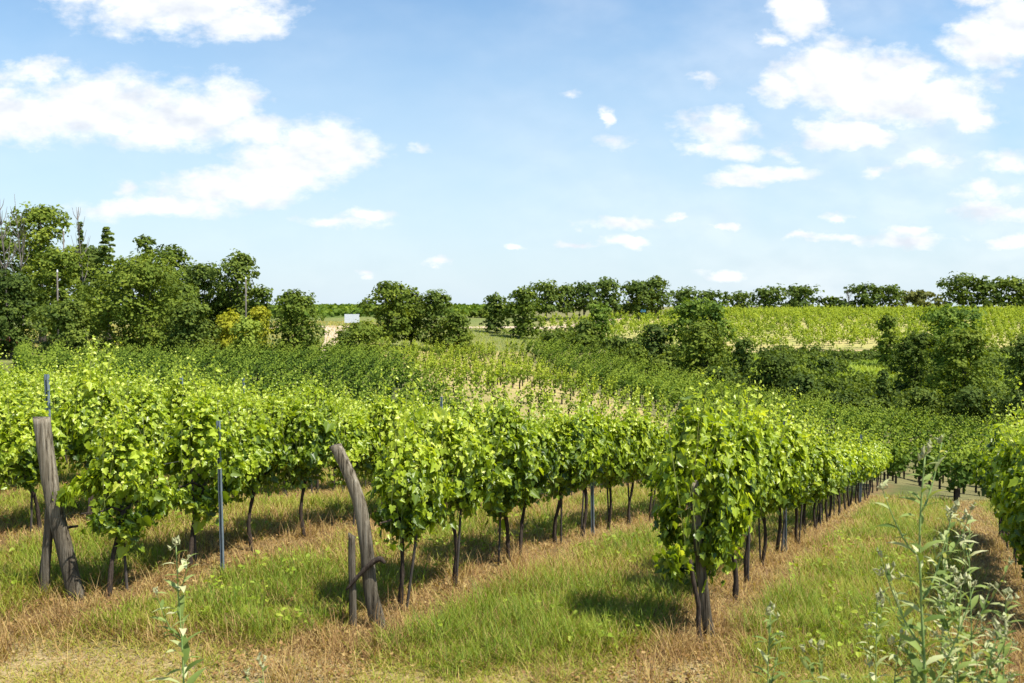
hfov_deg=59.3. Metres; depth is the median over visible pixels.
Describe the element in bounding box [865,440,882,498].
grapevine
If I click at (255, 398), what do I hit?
grapevine
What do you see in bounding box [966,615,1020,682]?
tall weed
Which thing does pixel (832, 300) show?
ridge tree
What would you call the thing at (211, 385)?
grapevine
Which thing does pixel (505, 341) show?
rough grass
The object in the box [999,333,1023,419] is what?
broadleaf tree
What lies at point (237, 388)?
grapevine
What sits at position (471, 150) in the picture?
sky
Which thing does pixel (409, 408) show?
grapevine
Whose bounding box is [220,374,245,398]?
grapevine
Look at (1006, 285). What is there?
ridge tree
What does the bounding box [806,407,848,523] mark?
grapevine
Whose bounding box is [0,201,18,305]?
dead tree
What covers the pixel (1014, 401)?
bush
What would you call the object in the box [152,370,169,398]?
grapevine
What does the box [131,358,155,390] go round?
grapevine
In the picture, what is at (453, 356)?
vine rows
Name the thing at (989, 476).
grapevine
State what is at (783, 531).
wooden stake
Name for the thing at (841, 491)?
grapevine
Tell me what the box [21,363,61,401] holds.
grapevine
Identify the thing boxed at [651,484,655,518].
wooden stake
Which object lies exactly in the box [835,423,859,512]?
grapevine
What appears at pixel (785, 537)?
steel post
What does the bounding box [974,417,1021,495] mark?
grapevine
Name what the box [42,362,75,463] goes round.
grapevine
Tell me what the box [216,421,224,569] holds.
steel post
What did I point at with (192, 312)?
broadleaf tree
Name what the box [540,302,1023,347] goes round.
vine rows
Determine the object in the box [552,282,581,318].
roadside tree
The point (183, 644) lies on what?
tall weed
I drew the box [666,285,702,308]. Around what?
ridge tree
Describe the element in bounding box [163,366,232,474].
grapevine
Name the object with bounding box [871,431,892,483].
grapevine
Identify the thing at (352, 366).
vine rows
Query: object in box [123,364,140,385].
grapevine
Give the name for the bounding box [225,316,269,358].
yellow bush
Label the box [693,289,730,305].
ridge tree
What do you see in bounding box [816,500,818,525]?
wooden stake
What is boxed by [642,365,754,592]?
grapevine
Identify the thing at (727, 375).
bush
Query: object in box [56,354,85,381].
grapevine
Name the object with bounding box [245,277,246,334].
utility pole
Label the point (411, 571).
wooden stake
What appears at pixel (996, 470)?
grapevine
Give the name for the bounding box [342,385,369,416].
grapevine
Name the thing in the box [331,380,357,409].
grapevine
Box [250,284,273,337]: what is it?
broadleaf tree
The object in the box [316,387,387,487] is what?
grapevine
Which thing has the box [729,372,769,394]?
bush
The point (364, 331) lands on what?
bush
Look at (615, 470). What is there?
grapevine
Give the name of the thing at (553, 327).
road
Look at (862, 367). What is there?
meadow grass
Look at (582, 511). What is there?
wooden stake
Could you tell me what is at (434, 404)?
grapevine
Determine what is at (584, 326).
bush
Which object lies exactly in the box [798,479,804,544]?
wooden stake
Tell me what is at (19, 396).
grapevine
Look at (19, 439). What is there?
grapevine
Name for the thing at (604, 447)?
grapevine
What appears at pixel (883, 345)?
young tree
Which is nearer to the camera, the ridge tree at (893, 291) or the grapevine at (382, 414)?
the grapevine at (382, 414)
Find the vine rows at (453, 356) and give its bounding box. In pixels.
[376,336,682,431]
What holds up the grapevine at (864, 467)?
on the ground at (906, 485)
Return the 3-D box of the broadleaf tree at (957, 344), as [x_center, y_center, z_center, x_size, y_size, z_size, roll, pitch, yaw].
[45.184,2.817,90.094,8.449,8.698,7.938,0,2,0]
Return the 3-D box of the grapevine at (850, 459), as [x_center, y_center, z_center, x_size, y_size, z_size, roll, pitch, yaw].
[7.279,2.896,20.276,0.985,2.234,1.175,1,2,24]
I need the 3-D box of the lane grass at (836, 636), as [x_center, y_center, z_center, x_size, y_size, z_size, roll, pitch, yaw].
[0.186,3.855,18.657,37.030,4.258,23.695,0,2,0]
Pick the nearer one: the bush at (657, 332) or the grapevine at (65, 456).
the grapevine at (65, 456)
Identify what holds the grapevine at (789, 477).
on the ground at (906, 485)
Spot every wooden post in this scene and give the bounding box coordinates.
[32,417,85,600]
[329,443,387,629]
[690,477,714,636]
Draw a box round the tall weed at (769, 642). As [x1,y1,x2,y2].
[751,601,792,682]
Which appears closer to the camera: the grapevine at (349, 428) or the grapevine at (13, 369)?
the grapevine at (349, 428)
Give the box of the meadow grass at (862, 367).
[542,336,1023,422]
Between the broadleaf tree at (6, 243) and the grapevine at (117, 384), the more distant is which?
the broadleaf tree at (6, 243)
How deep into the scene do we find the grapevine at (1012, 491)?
9.06 m
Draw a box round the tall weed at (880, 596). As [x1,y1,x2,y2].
[841,588,890,682]
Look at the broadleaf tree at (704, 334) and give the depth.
95.13 m
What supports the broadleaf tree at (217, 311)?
on the ground at (906, 485)
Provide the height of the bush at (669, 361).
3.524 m
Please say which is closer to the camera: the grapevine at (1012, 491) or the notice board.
the grapevine at (1012, 491)
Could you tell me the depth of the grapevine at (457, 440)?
9.80 m
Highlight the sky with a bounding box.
[0,0,1023,306]
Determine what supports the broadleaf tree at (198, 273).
on the ground at (906, 485)
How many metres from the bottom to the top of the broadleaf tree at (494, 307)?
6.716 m
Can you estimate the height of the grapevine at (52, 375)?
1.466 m
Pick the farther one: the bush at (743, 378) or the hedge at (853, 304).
the hedge at (853, 304)
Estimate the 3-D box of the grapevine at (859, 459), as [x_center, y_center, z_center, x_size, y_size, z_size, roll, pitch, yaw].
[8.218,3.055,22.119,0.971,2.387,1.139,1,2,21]
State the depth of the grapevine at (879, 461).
29.75 m
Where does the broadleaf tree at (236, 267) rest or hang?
on the ground at (906, 485)
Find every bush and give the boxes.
[210,308,248,355]
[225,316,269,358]
[247,305,274,348]
[328,319,390,356]
[334,328,359,351]
[437,309,475,351]
[466,308,490,317]
[533,332,567,346]
[564,334,608,353]
[570,318,601,346]
[598,335,636,359]
[620,343,655,365]
[638,322,674,368]
[644,351,690,378]
[701,361,735,389]
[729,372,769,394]
[730,337,756,386]
[746,348,801,397]
[776,372,829,404]
[799,388,841,412]
[808,355,839,376]
[825,388,865,416]
[846,396,895,420]
[874,369,892,415]
[891,386,958,425]
[935,384,1009,428]
[992,389,1023,429]
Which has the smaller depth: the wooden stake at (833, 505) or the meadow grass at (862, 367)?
the wooden stake at (833, 505)
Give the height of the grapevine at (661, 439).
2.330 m
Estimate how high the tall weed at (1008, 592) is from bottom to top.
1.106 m
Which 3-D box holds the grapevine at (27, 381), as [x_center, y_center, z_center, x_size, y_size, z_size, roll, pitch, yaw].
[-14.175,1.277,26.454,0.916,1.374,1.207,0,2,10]
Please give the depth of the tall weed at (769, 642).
4.11 m
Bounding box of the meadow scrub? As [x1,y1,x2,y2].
[535,325,1023,417]
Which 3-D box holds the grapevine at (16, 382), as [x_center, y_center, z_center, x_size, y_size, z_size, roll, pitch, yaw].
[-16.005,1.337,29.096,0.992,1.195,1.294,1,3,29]
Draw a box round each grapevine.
[0,350,17,389]
[0,353,24,413]
[0,356,59,423]
[0,366,22,393]
[0,367,70,530]
[0,384,28,452]
[0,411,14,474]
[5,355,27,379]
[5,369,26,384]
[9,356,36,379]
[10,364,75,440]
[14,362,45,392]
[17,350,43,391]
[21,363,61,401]
[33,353,65,379]
[37,358,64,383]
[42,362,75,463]
[47,355,71,388]
[51,326,131,519]
[52,376,189,596]
[53,357,81,395]
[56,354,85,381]
[67,337,128,469]
[102,359,124,400]
[106,359,129,397]
[106,359,132,387]
[111,357,165,428]
[116,356,175,489]
[117,363,141,391]
[118,368,161,404]
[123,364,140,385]
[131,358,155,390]
[144,357,263,567]
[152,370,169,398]
[161,351,207,415]
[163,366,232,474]
[195,373,228,404]
[198,370,223,396]
[208,367,274,496]
[208,386,299,551]
[220,364,246,404]
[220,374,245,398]
[229,372,249,399]
[238,373,267,408]
[248,385,272,405]
[259,383,313,495]
[260,377,289,403]
[264,374,281,401]
[265,378,352,537]
[281,370,303,405]
[285,372,337,492]
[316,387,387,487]
[321,381,339,403]
[328,380,364,490]
[330,386,356,414]
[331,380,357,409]
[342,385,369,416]
[349,393,373,416]
[356,392,388,487]
[359,360,452,610]
[359,392,371,414]
[362,368,414,506]
[397,386,414,419]
[398,380,436,469]
[412,394,450,420]
[422,381,500,585]
[427,392,476,475]
[428,392,447,412]
[454,369,496,475]
[465,360,551,563]
[479,388,519,478]
[488,388,567,556]
[514,394,601,543]
[526,404,542,428]
[538,405,557,427]
[555,378,623,537]
[593,388,646,529]
[612,386,664,524]
[631,404,669,520]
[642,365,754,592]
[688,366,771,599]
[711,380,785,582]
[738,398,810,565]
[764,387,813,553]
[792,404,838,536]
[792,415,822,542]
[803,407,844,527]
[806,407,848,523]
[816,420,857,515]
[822,422,856,520]
[828,441,853,518]
[834,418,866,510]
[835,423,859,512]
[842,420,870,507]
[843,434,873,505]
[850,429,872,504]
[854,428,876,502]
[854,433,879,499]
[859,443,877,496]
[864,433,888,490]
[865,433,882,494]
[865,435,894,492]
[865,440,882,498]
[867,441,886,492]
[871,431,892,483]
[871,431,898,486]
[871,433,889,489]
[954,415,1001,536]
[969,406,1014,543]
[970,392,1022,547]
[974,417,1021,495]
[981,407,1021,486]
[986,410,1023,497]
[986,423,1023,496]
[988,376,1023,558]
[994,434,1023,578]
[996,396,1023,509]
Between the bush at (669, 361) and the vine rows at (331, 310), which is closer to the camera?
the bush at (669, 361)
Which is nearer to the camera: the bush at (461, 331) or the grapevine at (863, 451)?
the grapevine at (863, 451)
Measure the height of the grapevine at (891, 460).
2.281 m
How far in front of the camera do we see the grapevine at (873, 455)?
27.86 m
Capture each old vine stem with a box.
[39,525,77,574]
[345,556,385,590]
[688,559,702,643]
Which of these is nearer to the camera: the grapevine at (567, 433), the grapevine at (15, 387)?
the grapevine at (567, 433)
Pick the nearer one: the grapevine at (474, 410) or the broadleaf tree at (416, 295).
the grapevine at (474, 410)
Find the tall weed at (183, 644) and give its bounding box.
[146,535,206,682]
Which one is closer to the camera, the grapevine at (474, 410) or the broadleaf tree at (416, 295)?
the grapevine at (474, 410)
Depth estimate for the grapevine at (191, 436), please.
10.19 m
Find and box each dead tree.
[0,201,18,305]
[7,194,29,324]
[71,207,89,341]
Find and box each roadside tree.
[529,278,567,319]
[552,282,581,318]
[569,280,604,318]
[593,276,627,312]
[615,280,658,315]
[643,275,673,314]
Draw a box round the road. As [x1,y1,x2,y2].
[322,317,645,328]
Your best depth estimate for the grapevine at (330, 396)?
35.02 m
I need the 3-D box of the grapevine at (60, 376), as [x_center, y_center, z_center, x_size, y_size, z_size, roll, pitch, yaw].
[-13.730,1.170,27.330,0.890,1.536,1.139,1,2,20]
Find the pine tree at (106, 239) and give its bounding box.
[85,226,123,340]
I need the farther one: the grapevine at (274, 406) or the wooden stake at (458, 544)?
the grapevine at (274, 406)
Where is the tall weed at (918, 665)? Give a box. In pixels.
[875,433,988,682]
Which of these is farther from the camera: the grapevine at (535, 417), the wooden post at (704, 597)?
the grapevine at (535, 417)
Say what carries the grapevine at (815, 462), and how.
on the ground at (906, 485)
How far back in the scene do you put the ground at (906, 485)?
10.87 m
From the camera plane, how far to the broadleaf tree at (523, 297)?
131.03 m
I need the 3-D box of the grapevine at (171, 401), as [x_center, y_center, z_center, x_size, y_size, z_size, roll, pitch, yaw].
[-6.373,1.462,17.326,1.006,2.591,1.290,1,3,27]
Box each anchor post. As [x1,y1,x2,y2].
[39,508,52,595]
[348,532,356,627]
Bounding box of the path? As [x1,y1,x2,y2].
[322,327,345,350]
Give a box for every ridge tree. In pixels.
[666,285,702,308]
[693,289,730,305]
[725,290,757,308]
[751,285,784,307]
[769,283,824,308]
[817,296,849,308]
[843,281,887,305]
[868,284,908,306]
[890,289,946,307]
[936,271,995,304]
[970,280,1004,304]
[991,275,1023,306]
[1010,282,1023,304]
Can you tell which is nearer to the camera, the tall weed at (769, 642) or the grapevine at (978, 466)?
the tall weed at (769, 642)
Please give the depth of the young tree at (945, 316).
106.76 m
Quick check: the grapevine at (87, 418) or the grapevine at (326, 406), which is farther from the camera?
the grapevine at (326, 406)
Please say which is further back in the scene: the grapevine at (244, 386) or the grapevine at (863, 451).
the grapevine at (863, 451)
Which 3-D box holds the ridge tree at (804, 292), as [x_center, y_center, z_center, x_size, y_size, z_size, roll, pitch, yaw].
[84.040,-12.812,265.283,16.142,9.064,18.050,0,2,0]
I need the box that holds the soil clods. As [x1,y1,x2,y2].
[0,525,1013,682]
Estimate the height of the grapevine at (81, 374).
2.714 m
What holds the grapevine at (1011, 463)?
on the ground at (906, 485)
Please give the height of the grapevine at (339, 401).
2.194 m
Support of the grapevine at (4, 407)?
on the ground at (906, 485)
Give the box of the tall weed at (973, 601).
[931,508,1017,682]
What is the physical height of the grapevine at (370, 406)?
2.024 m
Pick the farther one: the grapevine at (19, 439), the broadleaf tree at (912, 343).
the broadleaf tree at (912, 343)
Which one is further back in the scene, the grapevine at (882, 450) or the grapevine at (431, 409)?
the grapevine at (882, 450)
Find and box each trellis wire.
[167,439,360,506]
[387,454,639,539]
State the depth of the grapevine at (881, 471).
30.66 m
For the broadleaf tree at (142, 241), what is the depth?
105.10 m
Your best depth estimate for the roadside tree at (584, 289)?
188.75 m
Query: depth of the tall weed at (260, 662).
4.41 m
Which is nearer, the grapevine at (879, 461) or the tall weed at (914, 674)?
the tall weed at (914, 674)
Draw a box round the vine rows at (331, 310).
[27,303,557,317]
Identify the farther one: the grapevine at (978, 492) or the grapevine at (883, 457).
the grapevine at (883, 457)
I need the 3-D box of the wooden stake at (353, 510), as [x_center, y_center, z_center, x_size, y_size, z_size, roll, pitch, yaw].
[-2.231,2.158,12.831,0.024,1.400,0.026,2,5,-23]
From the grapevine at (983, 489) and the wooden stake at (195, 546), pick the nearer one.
the wooden stake at (195, 546)
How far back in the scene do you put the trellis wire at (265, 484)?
11.48 m
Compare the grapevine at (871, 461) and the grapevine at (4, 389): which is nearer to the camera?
the grapevine at (4, 389)
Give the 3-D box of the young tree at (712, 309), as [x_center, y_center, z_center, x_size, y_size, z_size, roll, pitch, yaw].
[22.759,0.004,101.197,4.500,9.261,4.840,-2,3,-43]
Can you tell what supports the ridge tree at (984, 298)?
on the ground at (906, 485)
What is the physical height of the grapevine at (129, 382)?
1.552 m
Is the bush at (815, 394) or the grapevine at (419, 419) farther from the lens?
the bush at (815, 394)
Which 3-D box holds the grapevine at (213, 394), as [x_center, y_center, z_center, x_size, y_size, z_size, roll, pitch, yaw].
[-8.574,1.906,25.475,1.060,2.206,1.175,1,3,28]
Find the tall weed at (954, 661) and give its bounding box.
[932,568,1002,682]
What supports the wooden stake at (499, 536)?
on the ground at (906, 485)
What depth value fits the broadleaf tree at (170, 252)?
102.93 m
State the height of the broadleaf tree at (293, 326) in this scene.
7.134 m
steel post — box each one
[44,374,50,416]
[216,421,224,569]
[589,407,594,534]
[783,421,786,551]
[859,435,861,502]
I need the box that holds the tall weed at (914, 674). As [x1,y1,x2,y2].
[873,561,947,682]
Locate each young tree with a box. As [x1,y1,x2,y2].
[587,303,615,341]
[666,296,710,367]
[695,300,737,362]
[874,313,899,366]
[903,302,988,380]
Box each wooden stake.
[30,493,32,532]
[118,479,127,589]
[190,464,196,563]
[353,461,357,525]
[406,500,421,610]
[455,509,461,586]
[497,512,501,565]
[560,492,561,543]
[580,490,583,535]
[607,488,608,513]
[627,476,630,522]
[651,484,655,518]
[747,514,749,581]
[758,518,760,564]
[781,510,785,552]
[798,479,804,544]
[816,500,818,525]
[833,494,834,514]
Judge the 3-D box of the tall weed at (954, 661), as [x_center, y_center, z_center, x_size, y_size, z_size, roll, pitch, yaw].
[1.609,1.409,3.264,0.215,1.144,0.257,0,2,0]
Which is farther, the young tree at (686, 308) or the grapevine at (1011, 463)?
the young tree at (686, 308)
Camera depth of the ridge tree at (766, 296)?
264.59 m
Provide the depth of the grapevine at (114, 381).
19.01 m
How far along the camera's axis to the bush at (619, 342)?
107.53 m
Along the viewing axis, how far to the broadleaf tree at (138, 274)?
80.27 m
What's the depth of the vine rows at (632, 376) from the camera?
61.91 m
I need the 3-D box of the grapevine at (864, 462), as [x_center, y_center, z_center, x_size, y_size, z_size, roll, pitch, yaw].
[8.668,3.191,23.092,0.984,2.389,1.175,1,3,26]
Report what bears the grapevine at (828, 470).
on the ground at (906, 485)
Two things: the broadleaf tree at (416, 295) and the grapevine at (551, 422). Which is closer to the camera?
the grapevine at (551, 422)
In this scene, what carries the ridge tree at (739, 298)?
on the ground at (906, 485)
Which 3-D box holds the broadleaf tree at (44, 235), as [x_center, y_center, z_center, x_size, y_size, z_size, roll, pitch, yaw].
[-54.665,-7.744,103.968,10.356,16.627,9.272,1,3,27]
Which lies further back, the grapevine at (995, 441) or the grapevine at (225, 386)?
the grapevine at (225, 386)
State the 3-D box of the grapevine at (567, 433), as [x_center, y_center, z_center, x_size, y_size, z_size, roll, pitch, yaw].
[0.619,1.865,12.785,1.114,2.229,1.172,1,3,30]
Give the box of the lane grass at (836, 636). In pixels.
[0,455,1023,682]
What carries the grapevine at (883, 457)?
on the ground at (906, 485)
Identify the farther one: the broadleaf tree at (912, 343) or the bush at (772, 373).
the broadleaf tree at (912, 343)
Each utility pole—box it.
[56,270,58,333]
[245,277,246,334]
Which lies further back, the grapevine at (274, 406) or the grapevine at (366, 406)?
the grapevine at (366, 406)
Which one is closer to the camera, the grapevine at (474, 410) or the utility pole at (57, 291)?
the grapevine at (474, 410)
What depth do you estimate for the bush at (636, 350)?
102.47 m
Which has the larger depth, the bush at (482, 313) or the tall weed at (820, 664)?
the bush at (482, 313)
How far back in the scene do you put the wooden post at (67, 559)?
9.06 m
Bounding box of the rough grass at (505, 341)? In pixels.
[1,320,576,377]
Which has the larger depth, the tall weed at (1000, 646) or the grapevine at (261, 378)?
the grapevine at (261, 378)
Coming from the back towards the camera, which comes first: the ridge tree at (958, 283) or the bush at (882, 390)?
the ridge tree at (958, 283)
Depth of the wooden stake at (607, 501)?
14.83 m
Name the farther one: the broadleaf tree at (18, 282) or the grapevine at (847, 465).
the broadleaf tree at (18, 282)
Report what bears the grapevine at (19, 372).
on the ground at (906, 485)
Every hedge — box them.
[608,304,660,316]
[837,299,876,308]
[938,300,1019,307]
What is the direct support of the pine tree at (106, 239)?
on the ground at (906, 485)
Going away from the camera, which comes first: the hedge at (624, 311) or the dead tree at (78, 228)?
the dead tree at (78, 228)
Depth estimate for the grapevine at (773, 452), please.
10.69 m
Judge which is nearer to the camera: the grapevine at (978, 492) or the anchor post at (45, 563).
the anchor post at (45, 563)
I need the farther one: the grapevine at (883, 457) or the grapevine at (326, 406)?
the grapevine at (883, 457)
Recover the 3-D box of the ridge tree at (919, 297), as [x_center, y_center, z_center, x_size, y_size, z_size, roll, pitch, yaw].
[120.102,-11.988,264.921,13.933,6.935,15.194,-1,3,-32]
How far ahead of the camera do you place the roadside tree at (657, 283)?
197.20 m
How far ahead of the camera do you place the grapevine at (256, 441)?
10.95 m
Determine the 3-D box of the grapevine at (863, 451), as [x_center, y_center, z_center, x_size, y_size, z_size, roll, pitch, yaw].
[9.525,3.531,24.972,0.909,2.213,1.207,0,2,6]
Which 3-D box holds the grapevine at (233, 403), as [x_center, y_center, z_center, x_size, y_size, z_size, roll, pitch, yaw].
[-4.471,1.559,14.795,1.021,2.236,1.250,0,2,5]
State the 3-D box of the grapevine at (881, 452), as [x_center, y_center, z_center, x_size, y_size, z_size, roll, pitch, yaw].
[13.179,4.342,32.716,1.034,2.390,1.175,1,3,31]
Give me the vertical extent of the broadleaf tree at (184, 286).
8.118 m
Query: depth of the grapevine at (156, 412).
12.80 m
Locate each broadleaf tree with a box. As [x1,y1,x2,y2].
[0,201,94,343]
[0,228,22,326]
[0,268,48,358]
[21,245,96,338]
[26,298,103,360]
[65,244,127,336]
[71,251,206,356]
[132,234,156,324]
[147,244,200,325]
[150,280,211,344]
[162,299,221,358]
[180,260,228,341]
[201,289,251,343]
[204,248,265,334]
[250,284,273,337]
[259,288,329,358]
[356,280,418,347]
[396,287,429,345]
[410,289,456,350]
[479,292,516,332]
[497,285,548,337]
[668,320,737,379]
[886,329,938,393]
[919,326,1010,409]
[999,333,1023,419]
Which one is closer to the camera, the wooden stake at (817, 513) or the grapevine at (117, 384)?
the wooden stake at (817, 513)
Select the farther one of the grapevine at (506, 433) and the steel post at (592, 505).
the steel post at (592, 505)
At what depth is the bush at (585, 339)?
112.58 m
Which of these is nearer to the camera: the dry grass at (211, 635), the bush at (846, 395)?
the dry grass at (211, 635)
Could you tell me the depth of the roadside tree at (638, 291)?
194.99 m
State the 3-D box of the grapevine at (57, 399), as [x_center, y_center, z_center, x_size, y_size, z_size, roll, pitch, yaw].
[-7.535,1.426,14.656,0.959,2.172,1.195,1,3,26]
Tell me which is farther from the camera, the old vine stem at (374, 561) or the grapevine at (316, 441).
the grapevine at (316, 441)
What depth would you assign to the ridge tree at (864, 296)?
264.00 m
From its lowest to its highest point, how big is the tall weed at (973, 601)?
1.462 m
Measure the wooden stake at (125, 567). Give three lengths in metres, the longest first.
1.400 x 0.027 x 0.025 m
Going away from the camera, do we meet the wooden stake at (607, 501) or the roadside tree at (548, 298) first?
the wooden stake at (607, 501)
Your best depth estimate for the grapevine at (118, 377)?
29.28 m
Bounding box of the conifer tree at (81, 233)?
[75,221,90,338]
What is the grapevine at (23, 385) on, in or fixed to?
on the ground at (906, 485)
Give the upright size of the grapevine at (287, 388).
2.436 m
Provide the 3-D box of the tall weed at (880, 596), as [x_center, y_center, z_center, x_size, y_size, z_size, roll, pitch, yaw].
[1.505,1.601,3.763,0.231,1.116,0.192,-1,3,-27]
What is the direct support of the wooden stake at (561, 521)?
on the ground at (906, 485)
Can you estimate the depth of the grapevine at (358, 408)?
27.37 m
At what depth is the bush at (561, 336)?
116.69 m
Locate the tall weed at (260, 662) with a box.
[243,652,268,682]
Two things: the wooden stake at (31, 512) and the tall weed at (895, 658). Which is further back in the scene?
the wooden stake at (31, 512)
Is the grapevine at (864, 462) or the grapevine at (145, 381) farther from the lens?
the grapevine at (864, 462)
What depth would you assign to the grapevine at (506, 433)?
10.83 m
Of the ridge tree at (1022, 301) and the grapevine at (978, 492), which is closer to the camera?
the grapevine at (978, 492)
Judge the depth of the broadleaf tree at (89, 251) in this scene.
110.75 m
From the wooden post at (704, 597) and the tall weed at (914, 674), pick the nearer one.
the tall weed at (914, 674)
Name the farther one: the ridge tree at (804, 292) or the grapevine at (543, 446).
the ridge tree at (804, 292)
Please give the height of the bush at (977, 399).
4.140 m
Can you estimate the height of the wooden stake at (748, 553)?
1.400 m
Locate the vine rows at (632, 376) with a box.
[521,334,1023,500]
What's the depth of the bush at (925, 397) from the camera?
75.51 m
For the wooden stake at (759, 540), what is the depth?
12.07 m
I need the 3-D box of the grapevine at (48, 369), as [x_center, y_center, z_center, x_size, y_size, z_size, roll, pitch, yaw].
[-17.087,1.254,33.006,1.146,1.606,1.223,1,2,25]
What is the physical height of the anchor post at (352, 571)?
0.967 m
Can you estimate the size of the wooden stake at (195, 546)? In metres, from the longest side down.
1.400 x 0.027 x 0.025 m
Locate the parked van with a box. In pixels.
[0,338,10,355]
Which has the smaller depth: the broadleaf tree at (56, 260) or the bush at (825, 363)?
the broadleaf tree at (56, 260)
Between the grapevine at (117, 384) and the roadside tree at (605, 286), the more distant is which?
the roadside tree at (605, 286)
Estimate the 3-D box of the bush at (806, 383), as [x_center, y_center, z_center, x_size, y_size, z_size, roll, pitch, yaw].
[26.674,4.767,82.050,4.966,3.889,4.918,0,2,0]
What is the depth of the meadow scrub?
117.25 m
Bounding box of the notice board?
[344,314,358,322]
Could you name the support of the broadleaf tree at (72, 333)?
on the ground at (906, 485)
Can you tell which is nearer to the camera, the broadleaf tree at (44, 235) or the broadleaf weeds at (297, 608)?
the broadleaf weeds at (297, 608)
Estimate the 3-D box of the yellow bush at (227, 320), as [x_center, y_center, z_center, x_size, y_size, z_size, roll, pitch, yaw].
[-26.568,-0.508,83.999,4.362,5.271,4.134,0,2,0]
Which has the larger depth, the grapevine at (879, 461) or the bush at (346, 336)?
the bush at (346, 336)
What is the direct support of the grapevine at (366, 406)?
on the ground at (906, 485)
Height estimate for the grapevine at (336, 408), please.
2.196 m
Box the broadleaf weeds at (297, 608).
[3,484,968,662]
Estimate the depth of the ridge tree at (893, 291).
263.85 m
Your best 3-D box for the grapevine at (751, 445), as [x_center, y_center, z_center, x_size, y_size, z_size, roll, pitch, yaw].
[2.307,1.621,9.830,0.950,2.649,1.260,1,3,30]
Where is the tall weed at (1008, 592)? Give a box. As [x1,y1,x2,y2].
[976,581,1022,682]
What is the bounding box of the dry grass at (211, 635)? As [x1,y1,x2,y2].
[0,456,1023,682]
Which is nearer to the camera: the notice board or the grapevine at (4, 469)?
the grapevine at (4, 469)
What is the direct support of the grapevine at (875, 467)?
on the ground at (906, 485)
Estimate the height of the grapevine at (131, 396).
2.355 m
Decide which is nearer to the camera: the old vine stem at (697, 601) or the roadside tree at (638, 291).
the old vine stem at (697, 601)
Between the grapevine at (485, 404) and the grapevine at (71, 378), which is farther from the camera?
the grapevine at (71, 378)
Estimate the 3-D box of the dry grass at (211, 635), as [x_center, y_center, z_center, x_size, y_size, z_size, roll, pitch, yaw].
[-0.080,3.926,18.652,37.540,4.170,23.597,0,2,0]
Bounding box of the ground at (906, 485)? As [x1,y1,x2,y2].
[0,307,1023,682]
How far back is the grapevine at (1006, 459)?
10.67 m
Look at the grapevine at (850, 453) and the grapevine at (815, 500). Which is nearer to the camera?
the grapevine at (815, 500)
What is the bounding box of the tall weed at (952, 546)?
[918,499,994,682]
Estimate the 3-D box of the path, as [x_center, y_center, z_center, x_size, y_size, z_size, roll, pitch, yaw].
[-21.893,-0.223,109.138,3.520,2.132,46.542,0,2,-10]
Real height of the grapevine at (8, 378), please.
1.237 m
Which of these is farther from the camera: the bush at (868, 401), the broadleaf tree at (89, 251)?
the broadleaf tree at (89, 251)
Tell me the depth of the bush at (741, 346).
92.77 m
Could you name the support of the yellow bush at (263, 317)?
on the ground at (906, 485)
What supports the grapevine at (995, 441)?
on the ground at (906, 485)
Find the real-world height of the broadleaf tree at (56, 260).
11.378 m
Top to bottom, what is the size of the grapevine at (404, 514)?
2.624 m
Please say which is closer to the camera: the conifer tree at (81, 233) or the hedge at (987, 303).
the conifer tree at (81, 233)
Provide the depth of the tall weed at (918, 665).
3.19 m
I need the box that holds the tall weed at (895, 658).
[877,628,927,682]
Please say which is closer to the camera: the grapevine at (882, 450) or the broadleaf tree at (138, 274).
the grapevine at (882, 450)
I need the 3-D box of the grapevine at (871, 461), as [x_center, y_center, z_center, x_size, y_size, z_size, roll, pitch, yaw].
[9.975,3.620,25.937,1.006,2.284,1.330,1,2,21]
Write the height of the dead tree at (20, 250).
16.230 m
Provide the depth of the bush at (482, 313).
188.97 m
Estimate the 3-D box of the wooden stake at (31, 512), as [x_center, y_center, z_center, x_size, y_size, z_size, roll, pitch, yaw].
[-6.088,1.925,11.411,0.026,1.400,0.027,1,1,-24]
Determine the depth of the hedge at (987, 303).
259.26 m
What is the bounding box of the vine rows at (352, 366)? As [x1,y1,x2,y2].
[1,336,471,415]
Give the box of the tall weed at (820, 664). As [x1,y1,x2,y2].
[798,638,831,682]
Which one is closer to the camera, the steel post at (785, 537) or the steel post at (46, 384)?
the steel post at (46, 384)
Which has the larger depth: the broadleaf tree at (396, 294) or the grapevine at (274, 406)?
the broadleaf tree at (396, 294)
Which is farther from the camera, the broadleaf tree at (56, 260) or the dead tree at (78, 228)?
the dead tree at (78, 228)
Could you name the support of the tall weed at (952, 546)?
on the ground at (906, 485)
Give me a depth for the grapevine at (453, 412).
15.54 m
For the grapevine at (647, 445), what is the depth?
15.62 m
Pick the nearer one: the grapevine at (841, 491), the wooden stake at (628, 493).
the wooden stake at (628, 493)
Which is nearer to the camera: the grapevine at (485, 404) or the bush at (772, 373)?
the grapevine at (485, 404)
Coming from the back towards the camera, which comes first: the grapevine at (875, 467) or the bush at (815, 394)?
the bush at (815, 394)
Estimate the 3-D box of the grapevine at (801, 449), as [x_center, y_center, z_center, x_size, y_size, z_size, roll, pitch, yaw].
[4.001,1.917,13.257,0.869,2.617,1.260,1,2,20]
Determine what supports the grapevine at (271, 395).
on the ground at (906, 485)
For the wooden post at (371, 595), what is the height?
1.844 m
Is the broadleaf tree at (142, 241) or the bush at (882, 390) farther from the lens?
the broadleaf tree at (142, 241)
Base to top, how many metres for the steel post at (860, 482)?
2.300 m

